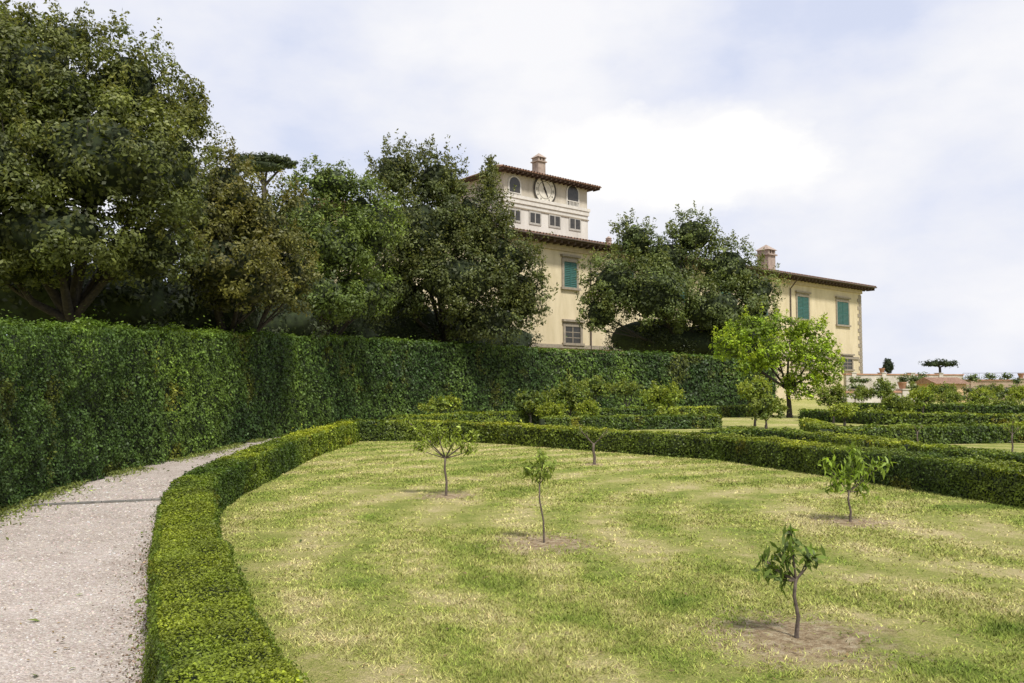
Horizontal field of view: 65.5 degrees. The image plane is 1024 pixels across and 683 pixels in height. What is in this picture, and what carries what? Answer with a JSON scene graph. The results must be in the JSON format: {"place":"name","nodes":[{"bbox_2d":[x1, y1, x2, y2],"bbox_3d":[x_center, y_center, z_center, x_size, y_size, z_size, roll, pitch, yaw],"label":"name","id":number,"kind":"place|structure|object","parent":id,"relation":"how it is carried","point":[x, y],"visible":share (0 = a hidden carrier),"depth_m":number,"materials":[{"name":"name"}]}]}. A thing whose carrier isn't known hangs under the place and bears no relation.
{"place":"outdoors","nodes":[
{"label":"outdoors","id":0,"kind":"place"},
{"bbox_2d":[0,433,287,539],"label":"verge grass","id":1,"kind":"structure","parent":0,"point":[45,496],"depth_m":12.69,"materials":[{"name":"green plant"}]},
{"bbox_2d":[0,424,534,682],"bbox_3d":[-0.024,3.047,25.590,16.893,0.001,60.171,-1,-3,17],"label":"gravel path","id":2,"kind":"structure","parent":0,"point":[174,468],"depth_m":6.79,"materials":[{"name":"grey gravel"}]},
{"bbox_2d":[14,498,160,506],"bbox_3d":[-6.126,2.281,11.227,2.797,0.030,0.110,1,-3,-19],"label":"stone drain edging","id":3,"kind":"object","parent":2,"relation":"on","point":[106,501],"visible":0.71,"depth_m":11.30,"materials":[{"name":"grey stone"}]},
{"bbox_2d":[0,475,180,682],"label":"gravel pebbles","id":4,"kind":"object","parent":2,"relation":"on","point":[75,552],"visible":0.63,"depth_m":7.17,"materials":[{"name":"gravel"}]},
{"bbox_2d":[1,0,1023,378],"label":"sky","id":5,"kind":"structure","parent":0,"point":[878,143],"materials":[{"name":"white"}]},
{"bbox_2d":[219,440,1023,682],"bbox_3d":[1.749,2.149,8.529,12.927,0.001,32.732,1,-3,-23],"label":"lawn","id":6,"kind":"structure","parent":0,"point":[821,640],"depth_m":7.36,"materials":[{"name":"green plant"}]},
{"bbox_2d":[95,416,361,682],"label":"boxwood hedge","id":7,"kind":"object","parent":6,"relation":"on","point":[205,623],"visible":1,"depth_m":4.91,"materials":[{"name":"green plant"}]},
{"bbox_2d":[401,414,478,495],"bbox_3d":[-1.102,1.738,12.139,1.245,1.270,0.537,0,-3,0],"label":"peach sapling","id":8,"kind":"object","parent":6,"relation":"on","point":[422,431],"visible":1,"depth_m":12.11,"materials":[{"name":"green plant"}]},
{"bbox_2d":[14,457,1023,682],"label":"fallen leaves","id":9,"kind":"object","parent":6,"relation":"on","point":[300,540],"visible":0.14,"depth_m":5.72,"materials":[{"name":"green plant"}]},
{"bbox_2d":[518,447,561,542],"bbox_3d":[0.314,1.645,8.563,0.450,1.079,0.275,-1,-3,20],"label":"peach sapling","id":10,"kind":"object","parent":6,"relation":"on","point":[542,457],"visible":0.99,"depth_m":8.53,"materials":[{"name":"green plant"}]},
{"bbox_2d":[354,414,735,459],"bbox_3d":[0.508,2.434,21.448,11.506,0.880,2.418,-2,-4,32],"label":"boxwood hedge","id":11,"kind":"object","parent":6,"relation":"on","point":[695,444],"visible":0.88,"depth_m":20.82,"materials":[{"name":"green plant"}]},
{"bbox_2d":[579,425,608,464],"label":"peach sapling","id":12,"kind":"object","parent":6,"relation":"on","point":[593,448],"visible":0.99,"depth_m":16.77,"materials":[{"name":"brown plant"}]},
{"bbox_2d":[750,522,827,637],"bbox_3d":[1.858,1.611,5.348,0.519,0.808,0.278,0,-3,0],"label":"peach sapling","id":13,"kind":"object","parent":6,"relation":"on","point":[790,546],"visible":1,"depth_m":5.34,"materials":[{"name":"green plant"}]},
{"bbox_2d":[817,441,895,521],"bbox_3d":[4.258,1.737,9.807,0.930,1.027,0.391,0,-3,0],"label":"peach sapling","id":14,"kind":"object","parent":6,"relation":"on","point":[851,477],"visible":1,"depth_m":9.80,"materials":[{"name":"green plant"}]},
{"bbox_2d":[715,430,1023,506],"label":"boxwood hedge","id":15,"kind":"object","parent":6,"relation":"on","point":[973,477],"visible":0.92,"depth_m":12.94,"materials":[{"name":"green plant"}]},
{"bbox_2d":[527,399,1023,452],"bbox_3d":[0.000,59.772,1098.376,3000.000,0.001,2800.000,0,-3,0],"label":"ground","id":16,"kind":"structure","parent":0,"point":[784,421],"depth_m":34.01,"materials":[{"name":"green plant"}]},
{"bbox_2d":[0,0,230,322],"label":"holm oak tree","id":17,"kind":"object","parent":16,"relation":"on","point":[59,145],"visible":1,"depth_m":15.95,"materials":[{"name":"green plant"}]},
{"bbox_2d":[137,126,324,339],"bbox_3d":[-7.586,-1.392,22.596,3.684,8.766,5.912,-1,-3,10],"label":"holm oak tree","id":18,"kind":"object","parent":16,"relation":"on","point":[250,262],"visible":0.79,"depth_m":21.80,"materials":[{"name":"green plant"}]},
{"bbox_2d":[232,151,298,197],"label":"umbrella pine tree","id":19,"kind":"object","parent":16,"relation":"on","point":[267,163],"visible":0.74,"depth_m":120.70,"materials":[{"name":"green plant"}]},
{"bbox_2d":[271,153,414,336],"bbox_3d":[-6.665,-1.944,30.859,4.498,10.742,7.093,-2,-3,28],"label":"holm oak tree","id":20,"kind":"object","parent":16,"relation":"on","point":[359,232],"visible":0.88,"depth_m":30.41,"materials":[{"name":"green plant"}]},
{"bbox_2d":[0,305,777,514],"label":"tall clipped hedge","id":21,"kind":"object","parent":16,"relation":"on","point":[98,399],"visible":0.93,"depth_m":20.86,"materials":[{"name":"green plant"}]},
{"bbox_2d":[0,248,785,385],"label":"understory shrubs","id":22,"kind":"object","parent":16,"relation":"on","point":[161,304],"visible":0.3,"depth_m":23.73,"materials":[{"name":"green plant"}]},
{"bbox_2d":[417,392,461,413],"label":"citrus tree","id":23,"kind":"object","parent":16,"relation":"on","point":[449,401],"visible":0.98,"depth_m":32.87,"materials":[{"name":"green plant"}]},
{"bbox_2d":[343,128,558,348],"bbox_3d":[-2.929,-3.342,38.693,10.330,14.361,7.435,2,-4,-35],"label":"holm oak tree","id":24,"kind":"object","parent":16,"relation":"on","point":[455,229],"visible":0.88,"depth_m":38.10,"materials":[{"name":"green plant"}]},
{"bbox_2d":[511,387,551,422],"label":"citrus tree","id":25,"kind":"object","parent":16,"relation":"on","point":[529,401],"visible":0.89,"depth_m":32.82,"materials":[{"name":"green plant"}]},
{"bbox_2d":[534,399,566,417],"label":"citrus tree","id":26,"kind":"object","parent":16,"relation":"on","point":[551,408],"visible":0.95,"depth_m":30.80,"materials":[{"name":"green plant"}]},
{"bbox_2d":[384,404,752,424],"bbox_3d":[3.520,3.240,34.862,22.031,0.736,2.593,3,-4,-41],"label":"boxwood hedge","id":27,"kind":"object","parent":16,"relation":"on","point":[514,416],"visible":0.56,"depth_m":33.34,"materials":[{"name":"green plant"}]},
{"bbox_2d":[547,374,589,415],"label":"citrus tree","id":28,"kind":"object","parent":16,"relation":"on","point":[567,397],"visible":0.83,"depth_m":31.78,"materials":[{"name":"green plant"}]},
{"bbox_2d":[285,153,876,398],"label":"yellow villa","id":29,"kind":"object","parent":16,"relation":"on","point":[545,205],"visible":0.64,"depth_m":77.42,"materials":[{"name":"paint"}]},
{"bbox_2d":[508,208,520,222],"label":"tower window frame","id":30,"kind":"structure","parent":29,"relation":"in","point":[518,221],"depth_m":75.07,"materials":[{"name":"beige stone"}]},
{"bbox_2d":[510,210,519,220],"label":"tower window","id":31,"kind":"structure","parent":29,"relation":"in","point":[518,213],"depth_m":75.03,"materials":[{"name":"grey glass"}]},
{"bbox_2d":[529,211,540,225],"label":"tower window frame","id":32,"kind":"structure","parent":29,"relation":"in","point":[532,223],"depth_m":76.52,"materials":[{"name":"beige stone"}]},
{"bbox_2d":[530,212,539,223],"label":"tower window","id":33,"kind":"structure","parent":29,"relation":"in","point":[532,215],"depth_m":76.44,"materials":[{"name":"grey glass"}]},
{"bbox_2d":[548,214,560,228],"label":"tower window frame","id":34,"kind":"structure","parent":29,"relation":"in","point":[549,225],"depth_m":77.96,"materials":[{"name":"beige stone"}]},
{"bbox_2d":[550,215,559,226],"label":"tower window","id":35,"kind":"structure","parent":29,"relation":"in","point":[554,220],"depth_m":78.13,"materials":[{"name":"grey glass"}]},
{"bbox_2d":[560,254,580,290],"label":"window frame","id":36,"kind":"structure","parent":29,"relation":"in","point":[565,257],"depth_m":66.57,"materials":[{"name":"beige stone"}]},
{"bbox_2d":[566,326,579,342],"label":"window pane","id":37,"kind":"structure","parent":29,"relation":"in","point":[568,329],"depth_m":66.70,"materials":[{"name":"grey glass"}]},
{"bbox_2d":[562,319,584,345],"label":"window frame","id":38,"kind":"structure","parent":29,"relation":"in","point":[566,322],"depth_m":66.45,"materials":[{"name":"beige stone"}]},
{"bbox_2d":[569,218,580,231],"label":"tower window frame","id":39,"kind":"structure","parent":29,"relation":"in","point":[572,229],"depth_m":79.90,"materials":[{"name":"beige stone"}]},
{"bbox_2d":[570,218,579,229],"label":"tower window","id":40,"kind":"structure","parent":29,"relation":"in","point":[572,221],"depth_m":79.83,"materials":[{"name":"grey glass"}]},
{"bbox_2d":[795,290,811,320],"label":"window frame","id":41,"kind":"structure","parent":29,"relation":"in","point":[798,293],"depth_m":89.28,"materials":[{"name":"beige stone"}]},
{"bbox_2d":[835,296,850,326],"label":"window frame","id":42,"kind":"structure","parent":29,"relation":"in","point":[838,298],"depth_m":94.96,"materials":[{"name":"beige stone"}]},
{"bbox_2d":[843,359,851,368],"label":"window pane","id":43,"kind":"structure","parent":29,"relation":"in","point":[849,360],"depth_m":95.59,"materials":[{"name":"grey glass"}]},
{"bbox_2d":[841,354,854,370],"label":"window frame","id":44,"kind":"structure","parent":29,"relation":"in","point":[847,355],"depth_m":95.56,"materials":[{"name":"beige stone"}]},
{"bbox_2d":[572,396,600,415],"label":"citrus tree","id":45,"kind":"object","parent":16,"relation":"on","point":[589,407],"visible":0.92,"depth_m":30.80,"materials":[{"name":"green plant"}]},
{"bbox_2d":[575,373,611,400],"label":"citrus tree","id":46,"kind":"object","parent":16,"relation":"on","point":[594,388],"visible":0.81,"depth_m":33.88,"materials":[{"name":"green plant"}]},
{"bbox_2d":[609,378,643,406],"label":"citrus tree","id":47,"kind":"object","parent":16,"relation":"on","point":[627,389],"visible":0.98,"depth_m":37.86,"materials":[{"name":"green plant"}]},
{"bbox_2d":[538,413,722,429],"bbox_3d":[4.452,2.983,29.483,7.338,0.657,0.998,1,-3,-19],"label":"boxwood hedge","id":48,"kind":"object","parent":16,"relation":"on","point":[660,421],"visible":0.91,"depth_m":29.40,"materials":[{"name":"green plant"}]},
{"bbox_2d":[639,379,685,409],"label":"citrus tree","id":49,"kind":"object","parent":16,"relation":"on","point":[662,395],"visible":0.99,"depth_m":32.76,"materials":[{"name":"green plant"}]},
{"bbox_2d":[653,406,682,415],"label":"citrus tree","id":50,"kind":"object","parent":16,"relation":"on","point":[670,410],"visible":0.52,"depth_m":30.81,"materials":[{"name":"green plant"}]},
{"bbox_2d":[574,200,791,350],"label":"holm oak tree","id":51,"kind":"object","parent":16,"relation":"on","point":[654,288],"visible":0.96,"depth_m":54.34,"materials":[{"name":"green plant"}]},
{"bbox_2d":[735,375,772,425],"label":"citrus tree","id":52,"kind":"object","parent":16,"relation":"on","point":[762,386],"visible":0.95,"depth_m":30.84,"materials":[{"name":"green plant"}]},
{"bbox_2d":[745,392,789,428],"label":"citrus tree","id":53,"kind":"object","parent":16,"relation":"on","point":[765,410],"visible":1,"depth_m":29.80,"materials":[{"name":"green plant"}]},
{"bbox_2d":[708,305,845,417],"bbox_3d":[13.236,0.950,39.571,7.010,5.881,3.731,0,-3,0],"label":"orange tree","id":54,"kind":"object","parent":16,"relation":"on","point":[818,353],"visible":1,"depth_m":39.27,"materials":[{"name":"green plant"}]},
{"bbox_2d":[798,417,838,432],"bbox_3d":[9.165,2.663,23.797,0.785,0.675,4.010,-1,-3,13],"label":"boxwood hedge","id":55,"kind":"object","parent":16,"relation":"on","point":[813,425],"visible":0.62,"depth_m":23.40,"materials":[{"name":"green plant"}]},
{"bbox_2d":[815,382,852,422],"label":"citrus tree","id":56,"kind":"object","parent":16,"relation":"on","point":[833,395],"visible":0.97,"depth_m":32.84,"materials":[{"name":"green plant"}]},
{"bbox_2d":[827,402,860,425],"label":"citrus tree","id":57,"kind":"object","parent":16,"relation":"on","point":[844,410],"visible":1,"depth_m":31.84,"materials":[{"name":"green plant"}]},
{"bbox_2d":[700,425,1023,466],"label":"boxwood hedge","id":58,"kind":"object","parent":16,"relation":"on","point":[846,439],"visible":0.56,"depth_m":17.05,"materials":[{"name":"green plant"}]},
{"bbox_2d":[850,385,875,402],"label":"citrus tree","id":59,"kind":"object","parent":16,"relation":"on","point":[861,393],"visible":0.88,"depth_m":49.82,"materials":[{"name":"green plant"}]},
{"bbox_2d":[862,405,882,410],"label":"citrus tree","id":60,"kind":"object","parent":16,"relation":"on","point":[870,408],"visible":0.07,"depth_m":35.82,"materials":[{"name":"green plant"}]},
{"bbox_2d":[843,393,912,404],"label":"wall","id":61,"kind":"structure","parent":16,"relation":"on","point":[872,400],"depth_m":56.56,"materials":[{"name":"paint"}]},
{"bbox_2d":[848,389,909,403],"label":"pilasters","id":62,"kind":"object","parent":61,"relation":"attached to","point":[905,392],"visible":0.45,"depth_m":57.41,"materials":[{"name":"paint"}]},
{"bbox_2d":[897,382,906,388],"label":"terracotta pots","id":63,"kind":"object","parent":62,"relation":"on","point":[901,385],"visible":1,"depth_m":57.61,"materials":[{"name":"orange ceramic"}]},
{"bbox_2d":[866,377,897,398],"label":"citrus tree","id":64,"kind":"object","parent":16,"relation":"on","point":[885,386],"visible":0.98,"depth_m":44.81,"materials":[{"name":"green plant"}]},
{"bbox_2d":[876,392,914,413],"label":"citrus tree","id":65,"kind":"object","parent":16,"relation":"on","point":[894,402],"visible":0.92,"depth_m":33.80,"materials":[{"name":"green plant"}]},
{"bbox_2d":[843,375,962,390],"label":"wall","id":66,"kind":"structure","parent":16,"relation":"on","point":[891,378],"depth_m":87.37,"materials":[{"name":"paint"}]},
{"bbox_2d":[847,372,942,398],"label":"pilasters","id":67,"kind":"object","parent":66,"relation":"attached to","point":[853,375],"visible":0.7,"depth_m":87.63,"materials":[{"name":"paint"}]},
{"bbox_2d":[842,373,963,374],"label":"coping","id":68,"kind":"object","parent":66,"relation":"on","point":[899,374],"visible":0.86,"depth_m":88.16,"materials":[{"name":"ceramic"}]},
{"bbox_2d":[798,408,1023,425],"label":"boxwood hedge","id":69,"kind":"object","parent":16,"relation":"on","point":[886,417],"visible":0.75,"depth_m":32.36,"materials":[{"name":"green plant"}]},
{"bbox_2d":[905,381,920,390],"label":"citrus tree","id":70,"kind":"object","parent":16,"relation":"on","point":[912,385],"visible":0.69,"depth_m":57.79,"materials":[{"name":"green plant"}]},
{"bbox_2d":[911,424,922,441],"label":"peach sapling","id":71,"kind":"object","parent":16,"relation":"on","point":[917,432],"visible":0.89,"depth_m":21.20,"materials":[{"name":"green plant"}]},
{"bbox_2d":[908,384,939,412],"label":"citrus tree","id":72,"kind":"object","parent":16,"relation":"on","point":[922,396],"visible":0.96,"depth_m":39.79,"materials":[{"name":"green plant"}]},
{"bbox_2d":[825,421,1023,443],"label":"boxwood hedge","id":73,"kind":"object","parent":16,"relation":"on","point":[954,433],"visible":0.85,"depth_m":22.43,"materials":[{"name":"green plant"}]},
{"bbox_2d":[845,402,1023,414],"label":"boxwood hedge","id":74,"kind":"object","parent":16,"relation":"on","point":[983,409],"visible":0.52,"depth_m":40.95,"materials":[{"name":"green plant"}]},
{"bbox_2d":[845,371,1023,402],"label":"terrace shrubs","id":75,"kind":"object","parent":16,"relation":"on","point":[915,378],"visible":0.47,"depth_m":79.42,"materials":[{"name":"green plant"}]},
{"bbox_2d":[918,358,958,372],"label":"umbrella pine tree","id":76,"kind":"object","parent":16,"relation":"on","point":[940,363],"visible":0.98,"depth_m":149.27,"materials":[{"name":"green plant"}]},
{"bbox_2d":[927,381,959,399],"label":"citrus tree","id":77,"kind":"object","parent":16,"relation":"on","point":[937,389],"visible":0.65,"depth_m":51.77,"materials":[{"name":"green plant"}]},
{"bbox_2d":[936,388,964,404],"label":"citrus tree","id":78,"kind":"object","parent":16,"relation":"on","point":[948,396],"visible":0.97,"depth_m":49.76,"materials":[{"name":"green plant"}]},
{"bbox_2d":[965,387,997,404],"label":"citrus tree","id":79,"kind":"object","parent":16,"relation":"on","point":[983,397],"visible":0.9,"depth_m":45.75,"materials":[{"name":"green plant"}]},
{"bbox_2d":[966,381,1017,399],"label":"wall","id":80,"kind":"structure","parent":16,"relation":"on","point":[1005,383],"depth_m":82.60,"materials":[{"name":"paint"}]},
{"bbox_2d":[962,379,1012,380],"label":"coping","id":81,"kind":"object","parent":80,"relation":"on","point":[992,380],"visible":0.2,"depth_m":82.61,"materials":[{"name":"stone"}]},
{"bbox_2d":[971,378,1023,398],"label":"pilasters","id":82,"kind":"object","parent":80,"relation":"attached to","point":[976,384],"visible":0.15,"depth_m":83.23,"materials":[{"name":"paint"}]},
{"bbox_2d":[983,383,1003,398],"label":"citrus tree","id":83,"kind":"object","parent":16,"relation":"on","point":[1000,387],"visible":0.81,"depth_m":59.83,"materials":[{"name":"green plant"}]},
{"bbox_2d":[990,395,1023,404],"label":"citrus tree","id":84,"kind":"object","parent":16,"relation":"on","point":[1009,400],"visible":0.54,"depth_m":41.84,"materials":[{"name":"green plant"}]},
{"bbox_2d":[1002,416,1023,451],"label":"peach sapling","id":85,"kind":"object","parent":16,"relation":"on","point":[1012,422],"visible":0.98,"depth_m":19.61,"materials":[{"name":"green plant"}]},
{"bbox_2d":[1005,385,1023,403],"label":"citrus tree","id":86,"kind":"object","parent":16,"relation":"on","point":[1018,392],"visible":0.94,"depth_m":49.72,"materials":[{"name":"green plant"}]},
{"bbox_2d":[882,358,894,373],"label":"topiary yew tree","id":87,"kind":"object","parent":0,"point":[888,365],"visible":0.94,"depth_m":94.68,"materials":[{"name":"green plant"}]},
{"bbox_2d":[914,377,970,401],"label":"garden shed","id":88,"kind":"structure","parent":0,"point":[959,383],"depth_m":74.73,"materials":[{"name":"orange tile"}]}
]}

